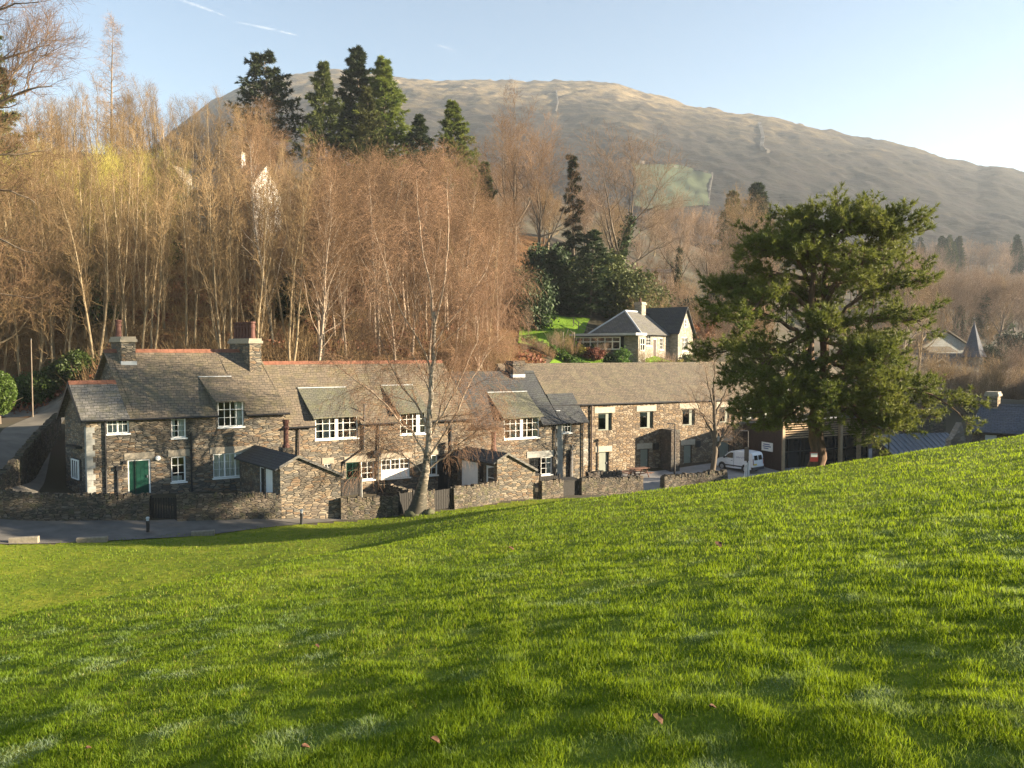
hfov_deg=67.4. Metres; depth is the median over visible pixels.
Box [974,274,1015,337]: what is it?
bare tree
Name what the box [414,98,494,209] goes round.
conifer
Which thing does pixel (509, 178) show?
bare tree
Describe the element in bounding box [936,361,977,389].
bare shrub
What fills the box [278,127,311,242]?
bare tree
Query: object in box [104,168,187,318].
bare tree
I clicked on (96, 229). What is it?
bare tree
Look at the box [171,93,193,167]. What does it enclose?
bare tree
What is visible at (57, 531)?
road
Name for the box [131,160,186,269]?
bare tree
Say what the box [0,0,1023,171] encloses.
sky
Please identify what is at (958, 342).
village hall
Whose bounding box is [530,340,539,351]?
bare shrub
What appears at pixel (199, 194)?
white house
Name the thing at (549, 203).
bare tree
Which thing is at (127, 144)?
bare tree
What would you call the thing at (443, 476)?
door
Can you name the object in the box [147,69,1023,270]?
mountain
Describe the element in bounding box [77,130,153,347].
bare tree
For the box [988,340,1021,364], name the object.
bare shrub
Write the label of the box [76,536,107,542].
timber sleeper
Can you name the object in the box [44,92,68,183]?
bare tree
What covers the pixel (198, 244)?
bare tree
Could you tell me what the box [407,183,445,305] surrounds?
birch tree
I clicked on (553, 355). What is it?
bare shrub
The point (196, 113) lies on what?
bare tree
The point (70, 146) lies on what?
bare tree
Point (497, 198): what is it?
bare tree
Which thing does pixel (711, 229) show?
bare tree
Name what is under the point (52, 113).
bare tree
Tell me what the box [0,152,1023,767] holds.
ground
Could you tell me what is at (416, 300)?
birch tree
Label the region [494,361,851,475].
stone barn
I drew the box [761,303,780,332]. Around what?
bare shrub
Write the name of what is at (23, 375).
hedge bush
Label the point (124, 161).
bare tree
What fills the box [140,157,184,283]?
bare tree
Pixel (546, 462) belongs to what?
window
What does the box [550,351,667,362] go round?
garden terrace
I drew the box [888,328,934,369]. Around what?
bare shrub
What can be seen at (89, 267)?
bush
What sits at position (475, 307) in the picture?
birch tree
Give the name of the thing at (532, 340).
bare shrub
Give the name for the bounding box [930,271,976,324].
bare tree
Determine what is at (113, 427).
window
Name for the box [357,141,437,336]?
birch tree
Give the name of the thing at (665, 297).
bush
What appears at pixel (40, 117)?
bare tree
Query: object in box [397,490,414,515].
wooden gate
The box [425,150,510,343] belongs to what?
birch tree
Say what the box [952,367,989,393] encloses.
bare shrub
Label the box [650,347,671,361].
bare shrub
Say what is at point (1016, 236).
conifer
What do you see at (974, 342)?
spire
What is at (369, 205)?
birch tree
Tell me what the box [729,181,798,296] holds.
conifer
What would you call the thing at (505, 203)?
birch tree
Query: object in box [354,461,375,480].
window
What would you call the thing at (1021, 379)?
bare shrub
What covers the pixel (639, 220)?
bare tree
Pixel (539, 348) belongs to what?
bare shrub
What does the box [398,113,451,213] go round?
conifer
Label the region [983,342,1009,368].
bush
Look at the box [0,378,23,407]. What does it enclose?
hedge bush
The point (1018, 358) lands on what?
bare shrub
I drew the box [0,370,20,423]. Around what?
laurel tree
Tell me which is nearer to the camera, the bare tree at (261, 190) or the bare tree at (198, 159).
the bare tree at (261, 190)
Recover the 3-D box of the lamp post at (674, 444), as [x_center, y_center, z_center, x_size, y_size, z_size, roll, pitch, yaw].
[12.936,5.442,62.303,0.710,4.552,0.240,0,3,0]
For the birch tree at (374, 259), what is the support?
on the ground at (54, 482)
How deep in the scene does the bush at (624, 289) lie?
101.28 m
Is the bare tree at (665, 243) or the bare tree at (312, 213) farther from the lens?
the bare tree at (665, 243)
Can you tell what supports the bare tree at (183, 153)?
on the ground at (54, 482)
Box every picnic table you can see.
[622,470,637,476]
[627,467,653,476]
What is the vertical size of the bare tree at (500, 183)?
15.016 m
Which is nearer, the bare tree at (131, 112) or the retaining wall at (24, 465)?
the retaining wall at (24, 465)
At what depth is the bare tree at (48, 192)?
92.78 m
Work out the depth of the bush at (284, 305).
80.80 m
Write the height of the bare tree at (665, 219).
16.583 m
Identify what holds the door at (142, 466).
in the stone cottage at (139, 421)
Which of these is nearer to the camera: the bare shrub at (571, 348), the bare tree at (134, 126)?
the bare shrub at (571, 348)
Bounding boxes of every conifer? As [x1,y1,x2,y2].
[0,35,52,197]
[223,49,311,170]
[286,60,360,208]
[311,44,398,202]
[339,86,401,197]
[343,55,429,189]
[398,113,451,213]
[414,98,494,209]
[478,161,508,257]
[535,249,581,311]
[555,153,593,260]
[557,229,624,316]
[700,190,749,291]
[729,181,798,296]
[916,237,927,252]
[933,235,944,267]
[934,238,954,269]
[940,245,951,274]
[951,242,961,272]
[955,235,966,272]
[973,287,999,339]
[999,294,1017,333]
[1004,234,1023,269]
[1007,238,1023,275]
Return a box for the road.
[0,518,349,543]
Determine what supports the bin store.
on the ground at (54, 482)
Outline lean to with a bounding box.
[872,408,948,457]
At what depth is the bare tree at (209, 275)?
72.08 m
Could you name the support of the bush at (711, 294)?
on the ground at (54, 482)
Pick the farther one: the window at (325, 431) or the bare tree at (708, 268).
the bare tree at (708, 268)
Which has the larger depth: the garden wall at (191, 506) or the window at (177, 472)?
the window at (177, 472)
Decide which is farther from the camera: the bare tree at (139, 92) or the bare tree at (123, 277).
the bare tree at (139, 92)
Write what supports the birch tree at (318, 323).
on the ground at (54, 482)
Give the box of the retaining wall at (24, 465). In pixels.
[0,413,61,490]
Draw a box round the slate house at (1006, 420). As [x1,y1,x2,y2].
[968,391,1023,442]
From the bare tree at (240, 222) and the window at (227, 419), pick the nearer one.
the window at (227, 419)
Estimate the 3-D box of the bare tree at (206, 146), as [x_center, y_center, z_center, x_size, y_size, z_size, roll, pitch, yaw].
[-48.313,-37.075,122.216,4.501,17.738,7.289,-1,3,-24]
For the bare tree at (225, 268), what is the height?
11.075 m
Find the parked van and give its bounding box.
[716,449,763,471]
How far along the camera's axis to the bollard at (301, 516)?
43.71 m
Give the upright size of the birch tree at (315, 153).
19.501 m
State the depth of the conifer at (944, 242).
432.69 m
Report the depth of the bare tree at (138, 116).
120.98 m
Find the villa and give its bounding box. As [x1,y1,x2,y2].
[643,269,672,281]
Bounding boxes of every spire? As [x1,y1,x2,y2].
[940,311,945,329]
[961,321,986,366]
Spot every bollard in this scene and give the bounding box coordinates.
[146,517,149,531]
[300,509,302,524]
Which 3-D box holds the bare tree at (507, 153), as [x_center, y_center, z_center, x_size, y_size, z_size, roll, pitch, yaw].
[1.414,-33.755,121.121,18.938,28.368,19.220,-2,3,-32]
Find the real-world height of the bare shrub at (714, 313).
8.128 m
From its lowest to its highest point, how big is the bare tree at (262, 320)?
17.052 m
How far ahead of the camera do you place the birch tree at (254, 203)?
73.94 m
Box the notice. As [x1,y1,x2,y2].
[810,452,817,461]
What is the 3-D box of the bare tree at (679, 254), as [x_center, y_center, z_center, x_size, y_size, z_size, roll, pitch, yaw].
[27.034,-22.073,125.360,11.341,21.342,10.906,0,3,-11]
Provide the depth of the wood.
414.38 m
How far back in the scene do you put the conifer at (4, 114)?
94.21 m
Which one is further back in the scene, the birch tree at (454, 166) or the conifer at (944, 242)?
the conifer at (944, 242)
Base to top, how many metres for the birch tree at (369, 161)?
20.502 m
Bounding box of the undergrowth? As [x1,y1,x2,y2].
[0,176,517,391]
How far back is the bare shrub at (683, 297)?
117.77 m
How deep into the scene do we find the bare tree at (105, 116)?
109.47 m
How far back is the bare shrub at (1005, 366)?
113.02 m
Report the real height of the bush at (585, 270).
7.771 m
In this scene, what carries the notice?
attached to the pine tree at (803, 243)
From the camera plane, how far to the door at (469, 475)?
54.64 m
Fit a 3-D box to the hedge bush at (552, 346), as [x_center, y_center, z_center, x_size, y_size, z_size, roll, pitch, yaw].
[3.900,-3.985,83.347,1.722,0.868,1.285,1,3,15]
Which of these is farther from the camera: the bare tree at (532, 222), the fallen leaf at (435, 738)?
the bare tree at (532, 222)
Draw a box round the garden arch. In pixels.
[562,328,574,346]
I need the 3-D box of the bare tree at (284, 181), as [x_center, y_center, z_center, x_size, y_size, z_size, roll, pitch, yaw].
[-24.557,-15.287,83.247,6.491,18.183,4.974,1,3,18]
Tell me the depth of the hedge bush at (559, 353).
82.54 m
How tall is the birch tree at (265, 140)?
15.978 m
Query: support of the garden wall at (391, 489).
on the ground at (54, 482)
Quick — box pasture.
[632,163,711,208]
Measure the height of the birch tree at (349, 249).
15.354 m
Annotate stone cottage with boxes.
[56,320,289,494]
[263,360,475,493]
[449,361,589,486]
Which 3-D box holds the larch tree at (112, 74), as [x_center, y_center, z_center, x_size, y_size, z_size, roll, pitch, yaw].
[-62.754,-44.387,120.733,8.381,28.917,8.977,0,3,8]
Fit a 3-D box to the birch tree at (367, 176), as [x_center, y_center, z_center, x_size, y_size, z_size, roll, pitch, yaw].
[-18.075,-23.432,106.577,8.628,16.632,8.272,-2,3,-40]
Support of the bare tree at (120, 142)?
on the ground at (54, 482)
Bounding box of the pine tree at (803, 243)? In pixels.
[682,181,992,467]
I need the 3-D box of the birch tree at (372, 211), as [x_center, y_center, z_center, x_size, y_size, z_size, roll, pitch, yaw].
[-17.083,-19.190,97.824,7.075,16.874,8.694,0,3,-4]
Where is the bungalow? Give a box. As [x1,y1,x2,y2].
[569,298,695,361]
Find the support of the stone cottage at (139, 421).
on the ground at (54, 482)
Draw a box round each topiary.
[601,353,615,362]
[607,354,617,362]
[611,346,632,362]
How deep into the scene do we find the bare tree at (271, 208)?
94.73 m
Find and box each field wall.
[555,90,558,112]
[626,160,707,172]
[707,172,712,206]
[758,122,769,152]
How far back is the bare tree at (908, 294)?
104.40 m
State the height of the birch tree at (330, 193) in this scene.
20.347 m
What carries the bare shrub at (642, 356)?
on the ground at (54, 482)
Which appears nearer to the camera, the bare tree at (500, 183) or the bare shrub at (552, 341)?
the bare shrub at (552, 341)
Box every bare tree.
[0,89,87,246]
[0,139,31,220]
[0,148,51,248]
[0,155,118,343]
[0,195,13,329]
[0,195,61,375]
[0,213,31,373]
[1,127,64,296]
[1,180,31,275]
[1,200,71,352]
[6,123,64,262]
[12,125,52,227]
[14,133,83,269]
[14,198,56,368]
[18,140,49,212]
[19,161,75,326]
[20,106,47,162]
[21,101,40,143]
[21,116,77,258]
[22,94,66,169]
[23,185,98,362]
[27,157,70,234]
[33,97,56,179]
[35,101,66,220]
[35,138,71,204]
[37,99,62,168]
[38,95,87,189]
[38,165,81,255]
[40,88,77,166]
[40,217,90,360]
[41,102,66,204]
[43,143,131,362]
[44,78,87,175]
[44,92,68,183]
[44,95,71,165]
[44,164,95,313]
[45,149,91,264]
[45,152,114,252]
[48,164,112,253]
[53,92,91,243]
[53,138,142,346]
[54,193,105,324]
[57,174,135,305]
[58,130,130,338]
[60,92,96,185]
[65,78,90,183]
[69,114,96,200]
[73,90,110,209]
[76,83,131,179]
[77,67,133,181]
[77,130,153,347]
[77,147,132,247]
[80,134,138,304]
[80,162,114,285]
[83,148,128,248]
[88,143,132,236]
[93,162,166,348]
[95,91,128,188]
[95,97,122,187]
[96,162,133,260]
[99,99,124,190]
[99,115,115,186]
[100,119,124,176]
[101,141,144,222]
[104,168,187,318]
[108,103,155,218]
[109,113,182,328]
[114,83,138,171]
[115,111,151,194]
[117,144,153,240]
[118,81,148,171]
[118,157,165,304]
[120,74,155,185]
[122,200,147,271]
[123,76,153,191]
[123,112,146,194]
[123,122,176,225]
[126,88,148,186]
[128,79,165,187]
[129,181,183,348]
[130,147,174,235]
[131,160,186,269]
[136,115,172,184]
[137,92,162,190]
[139,85,164,195]
[139,125,192,328]
[140,93,178,172]
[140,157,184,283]
[146,108,196,203]
[147,84,181,175]
[148,192,158,244]
[150,112,208,261]
[153,98,191,171]
[154,143,200,240]
[158,172,220,346]
[159,212,183,280]
[163,115,189,166]
[168,107,204,167]
[169,132,214,288]
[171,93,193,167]
[174,214,242,348]
[175,98,229,168]
[175,199,204,313]
[179,90,201,168]
[179,152,258,348]
[181,196,216,301]
[185,98,234,167]
[186,96,206,167]
[187,127,228,232]
[188,110,212,166]
[190,149,247,306]
[192,206,243,340]
[194,123,238,282]
[196,94,217,167]
[201,208,252,333]
[203,109,248,161]
[205,217,248,313]
[206,152,276,321]
[208,81,244,166]
[210,120,234,166]
[212,126,245,207]
[214,145,243,233]
[214,181,251,272]
[215,183,235,270]
[216,144,241,241]
[218,106,251,160]
[220,117,248,162]
[221,137,287,284]
[226,103,271,166]
[231,104,266,162]
[231,177,247,268]
[236,102,254,157]
[237,206,251,277]
[238,153,266,248]
[238,182,256,246]
[239,175,290,351]
[243,180,286,328]
[245,157,274,262]
[247,110,272,164]
[249,164,305,343]
[250,166,276,274]
[254,164,291,274]
[254,176,292,271]
[257,152,280,250]
[259,161,308,321]
[270,154,327,360]
[272,135,317,265]
[272,159,299,272]
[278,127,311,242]
[301,175,321,257]
[441,233,509,370]
[462,76,574,259]
[466,210,486,337]
[468,153,500,180]
[475,160,527,220]
[487,106,615,248]
[492,164,525,210]
[493,153,542,221]
[496,182,541,242]
[501,180,524,226]
[521,305,532,343]
[522,193,555,234]
[526,173,562,243]
[530,183,571,251]
[558,182,602,245]
[571,120,697,268]
[580,213,597,246]
[590,199,628,251]
[592,200,628,244]
[628,235,646,266]
[636,212,648,237]
[639,216,673,255]
[641,188,712,296]
[643,255,654,269]
[645,203,677,249]
[655,224,680,266]
[656,236,685,271]
[666,333,748,470]
[671,199,739,296]
[687,241,735,303]
[699,248,736,274]
[706,179,780,277]
[725,211,792,312]
[781,271,809,332]
[874,239,953,360]
[890,286,926,328]
[894,279,957,370]
[910,284,956,327]
[923,272,955,318]
[923,338,941,373]
[929,263,993,333]
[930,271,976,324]
[933,275,986,341]
[947,259,1003,332]
[959,269,990,328]
[960,345,970,381]
[971,269,1023,350]
[972,268,1015,338]
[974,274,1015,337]
[981,284,1015,330]
[1000,291,1023,329]
[1001,287,1022,331]
[1009,272,1023,329]
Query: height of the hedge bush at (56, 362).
2.850 m
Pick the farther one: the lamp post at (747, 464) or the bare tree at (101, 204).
the bare tree at (101, 204)
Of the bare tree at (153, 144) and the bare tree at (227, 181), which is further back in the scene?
the bare tree at (153, 144)
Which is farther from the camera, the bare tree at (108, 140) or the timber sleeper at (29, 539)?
the bare tree at (108, 140)
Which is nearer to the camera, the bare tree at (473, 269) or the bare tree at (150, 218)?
the bare tree at (473, 269)
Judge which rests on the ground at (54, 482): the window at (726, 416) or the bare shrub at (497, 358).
the bare shrub at (497, 358)
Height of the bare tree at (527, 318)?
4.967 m
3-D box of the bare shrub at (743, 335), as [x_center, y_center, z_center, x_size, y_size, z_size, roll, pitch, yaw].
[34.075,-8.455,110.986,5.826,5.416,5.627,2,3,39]
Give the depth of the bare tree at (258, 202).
96.97 m
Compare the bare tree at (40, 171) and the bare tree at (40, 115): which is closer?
the bare tree at (40, 171)
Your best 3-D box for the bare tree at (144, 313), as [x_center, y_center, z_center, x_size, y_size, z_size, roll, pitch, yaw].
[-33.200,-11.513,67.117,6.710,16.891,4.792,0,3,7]
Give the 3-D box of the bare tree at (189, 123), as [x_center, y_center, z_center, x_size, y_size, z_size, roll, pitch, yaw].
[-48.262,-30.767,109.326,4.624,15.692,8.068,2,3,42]
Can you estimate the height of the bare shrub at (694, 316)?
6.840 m
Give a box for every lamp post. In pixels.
[667,423,675,474]
[740,430,749,476]
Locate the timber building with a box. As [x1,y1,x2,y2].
[742,375,868,470]
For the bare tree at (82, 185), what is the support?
on the ground at (54, 482)
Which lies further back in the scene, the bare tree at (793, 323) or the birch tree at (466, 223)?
the bare tree at (793, 323)
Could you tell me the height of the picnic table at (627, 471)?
0.782 m
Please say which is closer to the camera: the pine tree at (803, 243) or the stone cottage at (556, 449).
the pine tree at (803, 243)
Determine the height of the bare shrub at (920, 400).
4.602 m
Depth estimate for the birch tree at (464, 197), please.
94.76 m
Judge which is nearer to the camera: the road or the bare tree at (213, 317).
the road
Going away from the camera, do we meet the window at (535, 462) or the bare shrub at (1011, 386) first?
the window at (535, 462)
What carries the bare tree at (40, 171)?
on the ground at (54, 482)
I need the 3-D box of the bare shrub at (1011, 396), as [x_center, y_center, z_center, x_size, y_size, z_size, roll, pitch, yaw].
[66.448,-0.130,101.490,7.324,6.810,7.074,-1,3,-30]
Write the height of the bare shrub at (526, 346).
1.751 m
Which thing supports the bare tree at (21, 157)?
on the ground at (54, 482)
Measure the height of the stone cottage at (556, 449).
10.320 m
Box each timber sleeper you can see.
[8,536,39,542]
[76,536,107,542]
[191,529,214,535]
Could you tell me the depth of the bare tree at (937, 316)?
195.87 m
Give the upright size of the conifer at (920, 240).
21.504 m
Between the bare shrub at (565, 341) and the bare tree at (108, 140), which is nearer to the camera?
the bare shrub at (565, 341)
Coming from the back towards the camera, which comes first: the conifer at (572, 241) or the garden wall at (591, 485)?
the conifer at (572, 241)
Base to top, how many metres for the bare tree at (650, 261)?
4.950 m
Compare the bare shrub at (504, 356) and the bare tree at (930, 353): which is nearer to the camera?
the bare shrub at (504, 356)
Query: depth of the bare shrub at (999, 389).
101.22 m
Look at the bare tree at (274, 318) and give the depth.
79.36 m
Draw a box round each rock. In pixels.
[404,509,418,516]
[424,508,434,514]
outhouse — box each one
[234,419,343,518]
[453,433,537,500]
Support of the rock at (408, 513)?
on the ground at (54, 482)
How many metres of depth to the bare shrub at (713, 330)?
98.87 m
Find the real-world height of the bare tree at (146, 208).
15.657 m
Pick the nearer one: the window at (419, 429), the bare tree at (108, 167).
the window at (419, 429)
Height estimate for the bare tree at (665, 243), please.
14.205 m
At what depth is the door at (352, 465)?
52.70 m
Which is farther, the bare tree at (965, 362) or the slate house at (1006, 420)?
the bare tree at (965, 362)
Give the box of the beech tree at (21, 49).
[0,0,99,329]
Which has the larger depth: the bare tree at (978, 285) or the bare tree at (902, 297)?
the bare tree at (978, 285)
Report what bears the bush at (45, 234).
on the ground at (54, 482)
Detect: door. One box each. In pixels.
[128,459,150,493]
[260,467,263,494]
[266,469,272,491]
[380,458,410,479]
[438,456,447,489]
[462,460,477,485]
[480,463,482,482]
[599,452,607,470]
[640,449,647,466]
[653,339,656,355]
[684,445,690,462]
[719,441,728,456]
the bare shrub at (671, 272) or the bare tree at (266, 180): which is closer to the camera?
the bare tree at (266, 180)
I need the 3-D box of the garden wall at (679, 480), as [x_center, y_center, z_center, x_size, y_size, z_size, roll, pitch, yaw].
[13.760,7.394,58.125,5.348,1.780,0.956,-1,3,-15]
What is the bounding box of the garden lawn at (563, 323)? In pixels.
[518,313,589,350]
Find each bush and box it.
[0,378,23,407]
[9,374,30,406]
[13,370,37,398]
[22,370,57,405]
[26,216,67,255]
[32,248,101,308]
[35,361,73,394]
[44,356,75,382]
[51,347,98,380]
[59,277,120,331]
[148,236,182,268]
[263,270,321,327]
[505,265,560,312]
[511,279,559,329]
[515,241,582,296]
[522,335,533,340]
[543,256,605,304]
[543,344,555,350]
[550,349,565,355]
[552,295,582,314]
[557,352,570,358]
[563,355,576,361]
[569,357,580,362]
[578,248,642,311]
[585,271,632,308]
[589,266,668,318]
[641,281,678,307]
[673,294,714,325]
[675,352,692,361]
[703,289,730,313]
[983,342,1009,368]
[993,331,1023,363]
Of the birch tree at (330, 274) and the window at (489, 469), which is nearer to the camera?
the window at (489, 469)
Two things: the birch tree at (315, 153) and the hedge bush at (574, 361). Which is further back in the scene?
the birch tree at (315, 153)
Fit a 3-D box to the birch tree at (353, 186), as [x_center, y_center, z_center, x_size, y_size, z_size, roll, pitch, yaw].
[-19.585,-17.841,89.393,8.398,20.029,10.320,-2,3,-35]
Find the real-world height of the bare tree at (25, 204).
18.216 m
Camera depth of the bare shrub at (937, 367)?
90.39 m
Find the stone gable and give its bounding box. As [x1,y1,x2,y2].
[945,422,965,446]
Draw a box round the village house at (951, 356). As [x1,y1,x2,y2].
[907,353,979,368]
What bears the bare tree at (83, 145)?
on the ground at (54, 482)
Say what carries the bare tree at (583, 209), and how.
on the ground at (54, 482)
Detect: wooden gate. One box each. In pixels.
[150,495,176,519]
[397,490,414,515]
[434,486,451,509]
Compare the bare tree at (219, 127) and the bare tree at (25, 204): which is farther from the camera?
the bare tree at (219, 127)
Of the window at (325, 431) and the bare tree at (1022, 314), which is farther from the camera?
the bare tree at (1022, 314)
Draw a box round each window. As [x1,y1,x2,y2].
[71,458,78,479]
[106,421,130,435]
[171,419,187,439]
[171,456,187,483]
[197,206,204,217]
[212,452,242,479]
[217,402,244,428]
[315,417,358,440]
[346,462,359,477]
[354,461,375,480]
[399,413,425,435]
[429,455,438,476]
[486,465,493,481]
[503,417,539,439]
[529,457,541,475]
[541,457,552,475]
[561,424,572,433]
[598,413,610,430]
[639,338,644,350]
[640,411,651,427]
[682,337,687,351]
[683,409,693,424]
[719,407,728,421]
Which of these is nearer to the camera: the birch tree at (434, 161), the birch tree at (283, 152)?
the birch tree at (434, 161)
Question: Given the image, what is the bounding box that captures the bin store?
[556,477,579,495]
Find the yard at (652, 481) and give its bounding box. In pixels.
[621,448,871,490]
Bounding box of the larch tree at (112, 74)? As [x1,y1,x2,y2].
[83,8,136,183]
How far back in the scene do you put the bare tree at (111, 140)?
110.69 m
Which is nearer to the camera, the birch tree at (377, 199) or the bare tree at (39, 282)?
the bare tree at (39, 282)
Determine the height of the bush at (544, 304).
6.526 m
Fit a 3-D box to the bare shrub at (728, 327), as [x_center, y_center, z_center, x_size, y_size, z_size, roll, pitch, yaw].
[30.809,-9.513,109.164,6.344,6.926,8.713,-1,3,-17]
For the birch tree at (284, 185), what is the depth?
87.09 m
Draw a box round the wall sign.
[762,442,772,451]
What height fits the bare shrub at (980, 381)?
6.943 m
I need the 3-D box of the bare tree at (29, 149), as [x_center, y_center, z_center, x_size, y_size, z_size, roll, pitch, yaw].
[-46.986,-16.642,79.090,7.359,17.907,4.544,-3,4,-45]
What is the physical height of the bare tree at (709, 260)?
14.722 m
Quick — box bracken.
[1,231,546,413]
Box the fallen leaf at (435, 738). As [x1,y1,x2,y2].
[430,736,439,742]
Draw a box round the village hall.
[894,330,966,352]
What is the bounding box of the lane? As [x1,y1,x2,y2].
[0,373,94,492]
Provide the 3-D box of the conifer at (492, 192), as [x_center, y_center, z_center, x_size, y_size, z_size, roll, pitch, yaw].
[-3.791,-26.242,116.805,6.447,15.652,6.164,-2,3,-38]
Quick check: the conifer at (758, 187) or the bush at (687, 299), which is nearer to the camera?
the bush at (687, 299)
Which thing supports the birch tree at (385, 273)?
on the ground at (54, 482)
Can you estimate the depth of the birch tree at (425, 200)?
80.04 m
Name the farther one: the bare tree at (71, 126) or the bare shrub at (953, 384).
the bare tree at (71, 126)
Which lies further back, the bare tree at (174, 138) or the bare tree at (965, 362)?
the bare tree at (174, 138)
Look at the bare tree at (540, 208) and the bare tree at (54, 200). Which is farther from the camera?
the bare tree at (540, 208)
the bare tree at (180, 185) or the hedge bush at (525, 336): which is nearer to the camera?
the hedge bush at (525, 336)
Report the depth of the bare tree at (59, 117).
122.25 m
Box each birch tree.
[208,99,308,346]
[213,129,278,285]
[237,92,282,169]
[244,117,301,251]
[246,119,287,175]
[255,158,366,347]
[262,163,315,295]
[266,125,297,180]
[269,151,364,358]
[274,178,377,360]
[286,139,363,325]
[286,178,325,281]
[295,207,367,356]
[296,133,353,234]
[296,201,348,336]
[298,135,546,514]
[299,163,375,340]
[302,207,360,358]
[323,146,373,288]
[326,181,412,343]
[338,194,362,304]
[339,151,416,355]
[340,163,397,285]
[344,141,416,303]
[346,200,426,359]
[347,141,404,290]
[348,194,400,330]
[350,156,409,215]
[356,174,389,296]
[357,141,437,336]
[357,191,399,315]
[366,154,411,279]
[370,158,435,331]
[381,155,418,288]
[383,198,460,354]
[385,196,429,316]
[396,169,457,339]
[400,147,448,295]
[401,204,465,359]
[403,136,463,324]
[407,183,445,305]
[409,200,468,329]
[412,141,480,322]
[424,162,493,300]
[425,136,493,285]
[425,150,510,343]
[430,205,500,353]
[440,247,516,370]
[441,197,482,319]
[443,156,502,247]
[447,200,494,320]
[450,201,512,317]
[454,186,511,286]
[459,195,511,325]
[463,195,535,345]
[466,193,521,326]
[478,191,522,306]
[492,190,530,312]
[492,195,533,323]
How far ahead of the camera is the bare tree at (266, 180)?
100.72 m
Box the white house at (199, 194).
[156,151,281,241]
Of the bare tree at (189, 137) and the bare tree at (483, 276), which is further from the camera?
the bare tree at (189, 137)
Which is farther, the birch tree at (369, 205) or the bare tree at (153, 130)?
the bare tree at (153, 130)
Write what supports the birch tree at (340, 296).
on the ground at (54, 482)
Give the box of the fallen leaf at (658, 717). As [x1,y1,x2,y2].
[653,713,662,723]
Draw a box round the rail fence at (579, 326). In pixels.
[573,317,593,332]
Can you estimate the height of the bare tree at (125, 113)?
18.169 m
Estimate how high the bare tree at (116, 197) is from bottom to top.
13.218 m
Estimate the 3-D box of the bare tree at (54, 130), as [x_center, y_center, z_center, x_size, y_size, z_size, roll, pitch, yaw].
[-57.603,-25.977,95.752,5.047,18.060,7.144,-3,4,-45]
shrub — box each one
[446,341,470,367]
[467,348,488,369]
[486,345,510,366]
[495,342,513,363]
[500,334,520,360]
[519,339,531,351]
[523,333,536,348]
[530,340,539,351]
[536,338,546,353]
[544,342,552,356]
[547,331,564,348]
[548,348,556,359]
[556,329,574,349]
[563,336,581,355]
[573,344,587,356]
[578,347,594,357]
[584,347,606,360]
[591,335,612,358]
[625,289,671,309]
[627,254,659,280]
[629,276,668,307]
[632,347,660,361]
[645,260,661,278]
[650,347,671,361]
[653,352,682,361]
[655,264,690,296]
[657,260,676,285]
[659,274,688,294]
[665,276,709,306]
[666,268,706,304]
[668,293,704,330]
[669,285,694,305]
[673,289,708,336]
[692,319,716,339]
[693,288,738,335]
[693,317,729,351]
[711,296,739,338]
[737,320,762,339]
[751,301,781,336]
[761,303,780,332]
[866,302,885,314]
[873,322,935,364]
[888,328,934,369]
[907,349,941,387]
[909,386,949,407]
[916,341,971,389]
[922,353,975,388]
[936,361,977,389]
[938,309,969,331]
[940,374,965,404]
[940,375,993,416]
[941,348,1001,395]
[946,315,984,340]
[950,366,985,391]
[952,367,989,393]
[953,350,1019,401]
[967,309,1007,345]
[979,330,1023,376]
[979,353,1023,387]
[982,376,1014,398]
[986,364,1023,399]
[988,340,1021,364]
[991,367,1023,399]
[1006,346,1023,373]
[1007,369,1023,397]
[1007,370,1023,396]
[1008,362,1023,384]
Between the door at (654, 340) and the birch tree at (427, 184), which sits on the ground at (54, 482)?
the birch tree at (427, 184)
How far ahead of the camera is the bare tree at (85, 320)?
71.99 m
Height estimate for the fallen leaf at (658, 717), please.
0.040 m
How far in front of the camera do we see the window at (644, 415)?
65.17 m
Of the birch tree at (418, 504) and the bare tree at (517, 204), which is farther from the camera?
the bare tree at (517, 204)
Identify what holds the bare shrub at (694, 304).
on the ground at (54, 482)
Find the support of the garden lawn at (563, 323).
on the ground at (54, 482)
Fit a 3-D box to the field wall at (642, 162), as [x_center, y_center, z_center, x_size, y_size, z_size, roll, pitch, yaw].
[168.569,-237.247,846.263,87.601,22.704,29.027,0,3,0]
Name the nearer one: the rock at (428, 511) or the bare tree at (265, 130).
the rock at (428, 511)
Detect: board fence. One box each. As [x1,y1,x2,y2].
[340,475,360,495]
[539,474,559,480]
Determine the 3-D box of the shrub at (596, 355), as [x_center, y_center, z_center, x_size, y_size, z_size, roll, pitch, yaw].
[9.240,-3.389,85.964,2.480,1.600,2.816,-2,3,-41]
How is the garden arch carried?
on the garden lawn at (563, 323)
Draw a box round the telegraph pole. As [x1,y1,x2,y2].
[30,338,33,416]
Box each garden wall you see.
[0,488,150,520]
[176,491,281,520]
[340,495,398,519]
[376,483,411,495]
[426,489,434,510]
[452,481,499,508]
[538,478,563,498]
[579,475,643,494]
[585,469,621,477]
[660,469,727,488]
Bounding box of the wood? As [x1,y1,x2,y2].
[817,232,1023,311]
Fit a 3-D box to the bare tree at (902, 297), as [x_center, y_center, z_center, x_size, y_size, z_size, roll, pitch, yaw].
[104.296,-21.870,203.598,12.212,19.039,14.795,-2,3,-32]
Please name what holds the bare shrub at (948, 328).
on the ground at (54, 482)

